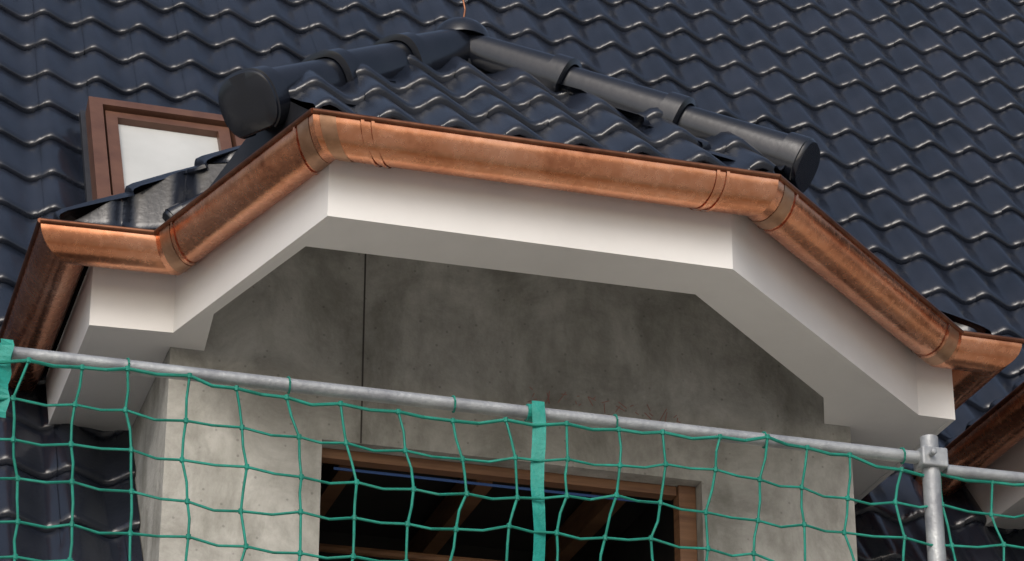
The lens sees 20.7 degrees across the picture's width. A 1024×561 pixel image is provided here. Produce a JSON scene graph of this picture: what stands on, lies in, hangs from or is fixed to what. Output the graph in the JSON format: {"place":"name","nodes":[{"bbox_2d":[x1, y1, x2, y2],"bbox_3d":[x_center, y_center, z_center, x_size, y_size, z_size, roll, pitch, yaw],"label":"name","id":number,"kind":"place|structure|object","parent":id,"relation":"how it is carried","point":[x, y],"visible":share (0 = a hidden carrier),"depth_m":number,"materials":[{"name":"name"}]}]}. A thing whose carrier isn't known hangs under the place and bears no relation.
{"place":"outdoors","nodes":[
{"label":"outdoors","id":0,"kind":"place"},
{"bbox_2d":[0,366,142,560],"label":"roof tiles","id":1,"kind":"object","parent":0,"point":[51,504],"visible":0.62,"depth_m":13.52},
{"bbox_2d":[854,441,1023,560],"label":"roof tiles","id":2,"kind":"object","parent":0,"point":[881,520],"visible":0.27,"depth_m":15.17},
{"label":"ground","id":3,"kind":"structure","parent":0,"visible":0},
{"bbox_2d":[131,246,857,560],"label":"concrete wall","id":4,"kind":"structure","parent":3,"relation":"on","point":[465,332],"depth_m":13.56,"materials":[{"name":"grey concrete"}]},
{"bbox_2d":[52,118,397,350],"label":"dormer side tiles","id":5,"kind":"object","parent":4,"relation":"attached to","point":[74,212],"visible":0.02,"depth_m":13.06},
{"bbox_2d":[75,151,235,229],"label":"dormer corner tiles","id":6,"kind":"object","parent":5,"relation":"attached to","point":[145,208],"visible":0.27,"depth_m":12.98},
{"bbox_2d":[360,254,365,442],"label":"panel joints","id":7,"kind":"object","parent":4,"relation":"attached to","point":[363,344],"visible":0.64,"depth_m":13.43,"materials":[{"name":"grey"}]},
{"bbox_2d":[18,160,954,504],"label":"fascia","id":8,"kind":"structure","parent":4,"relation":"attached to","point":[760,262],"depth_m":12.40,"materials":[{"name":"white paint"}]},
{"bbox_2d":[210,102,307,185],"bbox_3d":[0.337,-0.310,12.947,4.510,0.295,1.576,7,-26,-15],"label":"eaves flashing","id":9,"kind":"object","parent":8,"relation":"on","point":[248,147],"visible":0.04,"depth_m":12.34,"materials":[{"name":"black metal"}]},
{"bbox_2d":[314,81,395,111],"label":"dormer cheek tiles","id":10,"kind":"object","parent":9,"relation":"on","point":[330,107],"visible":0.06,"depth_m":12.06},
{"bbox_2d":[289,54,784,172],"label":"dormer front tiles","id":11,"kind":"object","parent":10,"relation":"attached to","point":[459,92],"visible":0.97,"depth_m":12.50,"materials":[{"name":"black ceramic"}]},
{"bbox_2d":[162,29,819,220],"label":"hip caps","id":12,"kind":"object","parent":9,"relation":"on","point":[253,101],"visible":0.54,"depth_m":12.87,"materials":[{"name":"tile"}]},
{"bbox_2d":[434,17,489,36],"bbox_3d":[-0.248,-1.200,13.608,0.300,0.130,0.295,7,-26,-15],"label":"hip junction","id":13,"kind":"object","parent":12,"relation":"on","point":[472,25],"visible":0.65,"depth_m":13.49,"materials":[{"name":"tile"}]},
{"bbox_2d":[462,0,465,16],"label":"lightning rod","id":14,"kind":"object","parent":13,"relation":"on","point":[464,6],"visible":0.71,"depth_m":13.67,"materials":[{"name":"orange metal"}]},
{"bbox_2d":[558,83,774,172],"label":"roof tiles","id":15,"kind":"object","parent":9,"relation":"on","point":[706,146],"visible":0.07,"depth_m":12.86,"materials":[{"name":"black ceramic"}]},
{"bbox_2d":[0,108,1023,465],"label":"copper gutter","id":16,"kind":"object","parent":8,"relation":"attached to","point":[312,142],"visible":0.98,"depth_m":12.41,"materials":[{"name":"brown metal"}]},
{"bbox_2d":[34,219,946,498],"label":"soffit","id":17,"kind":"structure","parent":4,"relation":"attached to","point":[866,411],"depth_m":12.98,"materials":[{"name":"white paint"}]},
{"bbox_2d":[318,463,674,560],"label":"room interior","id":18,"kind":"object","parent":4,"relation":"attached to","point":[628,520],"visible":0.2,"depth_m":14.81,"materials":[{"name":"black"}]},
{"bbox_2d":[319,448,696,560],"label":"window timbers","id":19,"kind":"object","parent":4,"relation":"on","point":[586,518],"depth_m":13.75,"materials":[{"name":"brown wood"}]},
{"bbox_2d":[333,467,657,504],"bbox_3d":[-0.059,0.991,13.522,1.644,0.013,0.005,7,-26,-15],"label":"tape","id":20,"kind":"object","parent":19,"relation":"attached to","point":[462,482],"visible":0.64,"depth_m":13.48,"materials":[{"name":"blue"}]},
{"bbox_2d":[453,116,991,333],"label":"dormer right side tiles","id":21,"kind":"object","parent":4,"relation":"on","point":[978,327],"visible":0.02,"depth_m":14.08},
{"bbox_2d":[954,322,976,331],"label":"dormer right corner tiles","id":22,"kind":"object","parent":21,"relation":"attached to","point":[964,327],"visible":0.03,"depth_m":13.99,"materials":[{"name":"black ceramic"}]},
{"bbox_2d":[12,346,1023,560],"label":"scaffold","id":23,"kind":"object","parent":3,"relation":"on","point":[928,458],"visible":1,"depth_m":10.60,"materials":[{"name":"metal"}]},
{"bbox_2d":[0,339,1023,560],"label":"safety net","id":24,"kind":"object","parent":23,"relation":"attached to","point":[536,416],"visible":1,"depth_m":10.30,"materials":[{"name":"green fabric"}]},
{"bbox_3d":[4.566,4.472,14.719,3.434,7.535,2.570,7,-26,-15],"label":"concrete wall","id":25,"kind":"object","parent":3,"relation":"on","visible":0},
{"bbox_2d":[945,379,1023,446],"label":"roof tiles","id":26,"kind":"object","parent":25,"relation":"on","point":[992,404],"visible":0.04,"depth_m":14.96,"materials":[{"name":"black ceramic"}]},
{"bbox_2d":[991,501,1023,535],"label":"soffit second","id":27,"kind":"object","parent":25,"relation":"attached to","point":[1008,523],"visible":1,"depth_m":15.27,"materials":[{"name":"white paint"}]},
{"bbox_2d":[964,438,1023,526],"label":"soffit","id":28,"kind":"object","parent":27,"relation":"on","point":[1006,499],"visible":0.33,"depth_m":15.17,"materials":[{"name":"white paint"}]},
{"bbox_2d":[912,382,1023,496],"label":"copper gutter","id":29,"kind":"object","parent":28,"relation":"attached to","point":[991,436],"visible":0.52,"depth_m":14.86,"materials":[{"name":"brown metal"}]},
{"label":"gable walls","id":30,"kind":"object","parent":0,"visible":0},
{"bbox_2d":[0,0,1023,443],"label":"roof tiles","id":31,"kind":"object","parent":30,"relation":"attached to","point":[896,110],"visible":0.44,"depth_m":19.18,"materials":[{"name":"black ceramic"}]},
{"bbox_2d":[79,110,91,201],"bbox_3d":[-2.003,-0.588,16.428,1.010,1.178,0.842,7,-26,-15],"label":"apron flashing","id":32,"kind":"object","parent":31,"relation":"attached to","point":[85,159],"visible":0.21,"depth_m":16.40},
{"bbox_2d":[85,96,244,199],"bbox_3d":[-1.999,-0.633,16.437,0.950,1.161,0.900,7,-26,-15],"label":"frame","id":33,"kind":"object","parent":31,"relation":"on","point":[105,117],"visible":0.38,"depth_m":16.75,"materials":[{"name":"brown wood"}]},
{"bbox_2d":[118,124,218,187],"bbox_3d":[-1.992,-0.647,16.418,0.610,0.787,0.557,7,-26,-15],"label":"glass","id":34,"kind":"object","parent":33,"relation":"on","point":[146,153],"visible":0.57,"depth_m":16.58,"materials":[{"name":"white glass"}]},
{"bbox_2d":[7,2,1023,466],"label":"roof","id":35,"kind":"structure","parent":30,"relation":"attached to","point":[759,122],"depth_m":24.76,"materials":[{"name":"tile"}]}
]}

